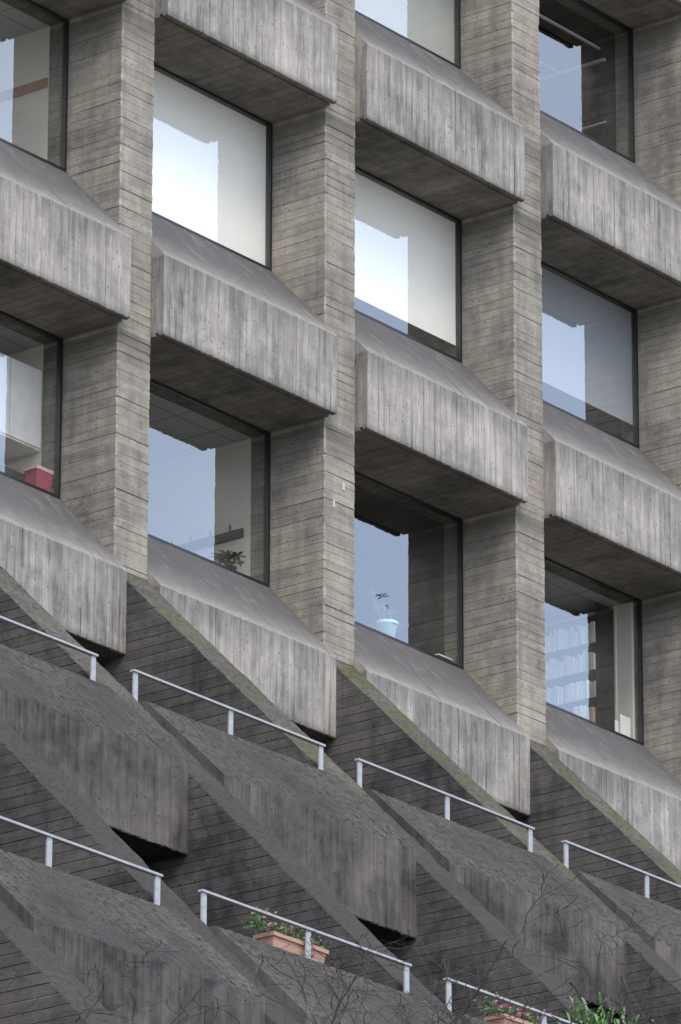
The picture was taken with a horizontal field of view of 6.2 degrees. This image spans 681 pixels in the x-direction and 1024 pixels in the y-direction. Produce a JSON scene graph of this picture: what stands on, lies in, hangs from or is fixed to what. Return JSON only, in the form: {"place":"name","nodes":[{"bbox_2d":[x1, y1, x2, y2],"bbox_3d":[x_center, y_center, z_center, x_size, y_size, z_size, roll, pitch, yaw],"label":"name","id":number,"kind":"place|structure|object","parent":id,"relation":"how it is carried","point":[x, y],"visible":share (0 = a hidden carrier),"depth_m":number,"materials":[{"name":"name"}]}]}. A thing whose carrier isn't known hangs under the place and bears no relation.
{"place":"outdoors","nodes":[
{"label":"outdoors","id":0,"kind":"place"},
{"bbox_2d":[434,653,452,661],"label":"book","id":1,"kind":"object","parent":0,"point":[444,657],"visible":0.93,"depth_m":68.92,"materials":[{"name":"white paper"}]},
{"label":"ground","id":2,"kind":"structure","parent":0,"visible":0},
{"bbox_2d":[52,918,479,1023],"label":"bare tree","id":3,"kind":"object","parent":2,"relation":"on","point":[341,998],"visible":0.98,"depth_m":32.11,"materials":[{"name":"brown plant"}]},
{"bbox_2d":[0,933,664,1023],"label":"bare tree","id":4,"kind":"object","parent":2,"relation":"on","point":[364,975],"visible":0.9,"depth_m":32.20,"materials":[{"name":"brown plant"}]},
{"bbox_2d":[0,0,680,1023],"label":"office building","id":5,"kind":"structure","parent":2,"relation":"on","point":[336,310],"depth_m":66.44,"materials":[{"name":"concrete"}]},
{"bbox_2d":[0,465,25,480],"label":"storage box","id":6,"kind":"object","parent":5,"relation":"on","point":[12,472],"visible":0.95,"depth_m":63.58,"materials":[{"name":"black plastic"}]},
{"bbox_2d":[0,353,41,459],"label":"wall cabinet","id":7,"kind":"object","parent":5,"relation":"attached to","point":[20,405],"depth_m":64.18,"materials":[{"name":"white laminate"}]},
{"bbox_2d":[0,353,41,448],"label":"door","id":8,"kind":"structure","parent":7,"relation":"in","point":[20,383],"depth_m":64.17,"materials":[{"name":"white laminate"}]},
{"bbox_2d":[0,77,47,101],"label":"picture rail","id":9,"kind":"object","parent":5,"relation":"attached to","point":[23,89],"visible":1,"depth_m":65.87,"materials":[{"name":"brown wood"}]},
{"bbox_2d":[0,311,62,498],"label":"window","id":10,"kind":"structure","parent":5,"relation":"in","point":[59,362],"depth_m":64.19,"materials":[{"name":"black metal"}]},
{"bbox_2d":[0,0,68,171],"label":"window","id":11,"kind":"structure","parent":5,"relation":"in","point":[65,47],"depth_m":65.45,"materials":[{"name":"black metal"}]},
{"bbox_2d":[23,464,53,491],"bbox_3d":[-3.085,-0.287,63.969,0.184,0.310,0.264,-15,-25,35],"label":"storage box","id":12,"kind":"object","parent":5,"relation":"on","point":[37,475],"visible":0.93,"depth_m":63.91,"materials":[{"name":"red plastic"}]},
{"bbox_2d":[171,525,243,550],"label":"coat rail","id":13,"kind":"object","parent":5,"relation":"attached to","point":[210,540],"visible":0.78,"depth_m":67.10,"materials":[{"name":"black plastic"}]},
{"bbox_2d":[148,378,270,587],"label":"window","id":14,"kind":"structure","parent":5,"relation":"in","point":[267,435],"depth_m":66.58,"materials":[{"name":"black metal"}]},
{"bbox_2d":[152,63,272,271],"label":"window","id":15,"kind":"structure","parent":5,"relation":"in","point":[212,168],"depth_m":67.37,"materials":[{"name":"clear glass"}]},
{"bbox_2d":[208,550,246,569],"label":"potted plant","id":16,"kind":"object","parent":5,"relation":"on","point":[228,556],"visible":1,"depth_m":66.21,"materials":[{"name":"green plant"}]},
{"bbox_2d":[241,907,328,963],"bbox_3d":[-0.460,3.678,53.851,0.322,0.467,1.026,-15,-25,35],"label":"flower box","id":17,"kind":"object","parent":5,"relation":"on","point":[296,945],"visible":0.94,"depth_m":53.72,"materials":[{"name":"ceramic"}]},
{"bbox_2d":[368,588,402,637],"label":"potted plant","id":18,"kind":"object","parent":5,"relation":"on","point":[388,626],"visible":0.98,"depth_m":68.17,"materials":[{"name":"blue plant"}]},
{"bbox_2d":[354,166,461,362],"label":"window","id":19,"kind":"structure","parent":5,"relation":"in","point":[404,248],"depth_m":69.95,"materials":[{"name":"clear glass"}]},
{"bbox_2d":[355,0,460,68],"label":"window","id":20,"kind":"structure","parent":5,"relation":"in","point":[428,25],"depth_m":71.19,"materials":[{"name":"white glass"}]},
{"bbox_2d":[354,471,463,669],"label":"window","id":21,"kind":"structure","parent":5,"relation":"in","point":[460,629],"depth_m":69.13,"materials":[{"name":"black metal"}]},
{"bbox_2d":[473,989,549,1023],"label":"flower box","id":22,"kind":"object","parent":5,"relation":"on","point":[493,1019],"visible":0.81,"depth_m":56.11,"materials":[{"name":"ceramic"}]},
{"bbox_2d":[539,13,605,130],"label":"ceiling ducts","id":23,"kind":"object","parent":5,"relation":"attached to","point":[566,30],"visible":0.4,"depth_m":74.69,"materials":[{"name":"grey metal"}]},
{"bbox_2d":[545,602,614,730],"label":"bookshelf","id":24,"kind":"object","parent":5,"relation":"in","point":[579,664],"visible":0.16,"depth_m":72.00,"materials":[{"name":"white paper"}]},
{"bbox_2d":[540,0,634,162],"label":"window","id":25,"kind":"structure","parent":5,"relation":"in","point":[629,30],"depth_m":74.21,"materials":[{"name":"black metal"}]},
{"bbox_2d":[541,261,638,448],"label":"window","id":26,"kind":"structure","parent":5,"relation":"in","point":[590,354],"depth_m":72.52,"materials":[{"name":"clear glass"}]},
{"bbox_2d":[544,556,643,745],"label":"window","id":27,"kind":"structure","parent":5,"relation":"in","point":[638,602],"depth_m":71.68,"materials":[{"name":"black metal"}]},
{"bbox_2d":[556,982,652,1023],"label":"potted plant","id":28,"kind":"object","parent":5,"relation":"on","point":[594,1019],"visible":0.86,"depth_m":57.28,"materials":[{"name":"green plant"}]},
{"bbox_2d":[615,714,630,737],"bbox_3d":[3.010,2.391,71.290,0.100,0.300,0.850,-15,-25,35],"label":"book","id":29,"kind":"object","parent":5,"relation":"on","point":[623,726],"visible":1,"depth_m":71.49,"materials":[{"name":"white paper"}]},
{"bbox_2d":[613,602,634,738],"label":"side panel","id":30,"kind":"object","parent":5,"relation":"attached to","point":[624,674],"visible":0.71,"depth_m":71.98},
{"bbox_2d":[128,860,644,1023],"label":"bare tree","id":31,"kind":"object","parent":2,"relation":"on","point":[486,977],"visible":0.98,"depth_m":31.39,"materials":[{"name":"brown plant"}]},
{"bbox_2d":[545,904,680,1023],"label":"bare tree","id":32,"kind":"object","parent":2,"relation":"on","point":[625,995],"visible":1,"depth_m":30.77,"materials":[{"name":"brown plant"}]}
]}

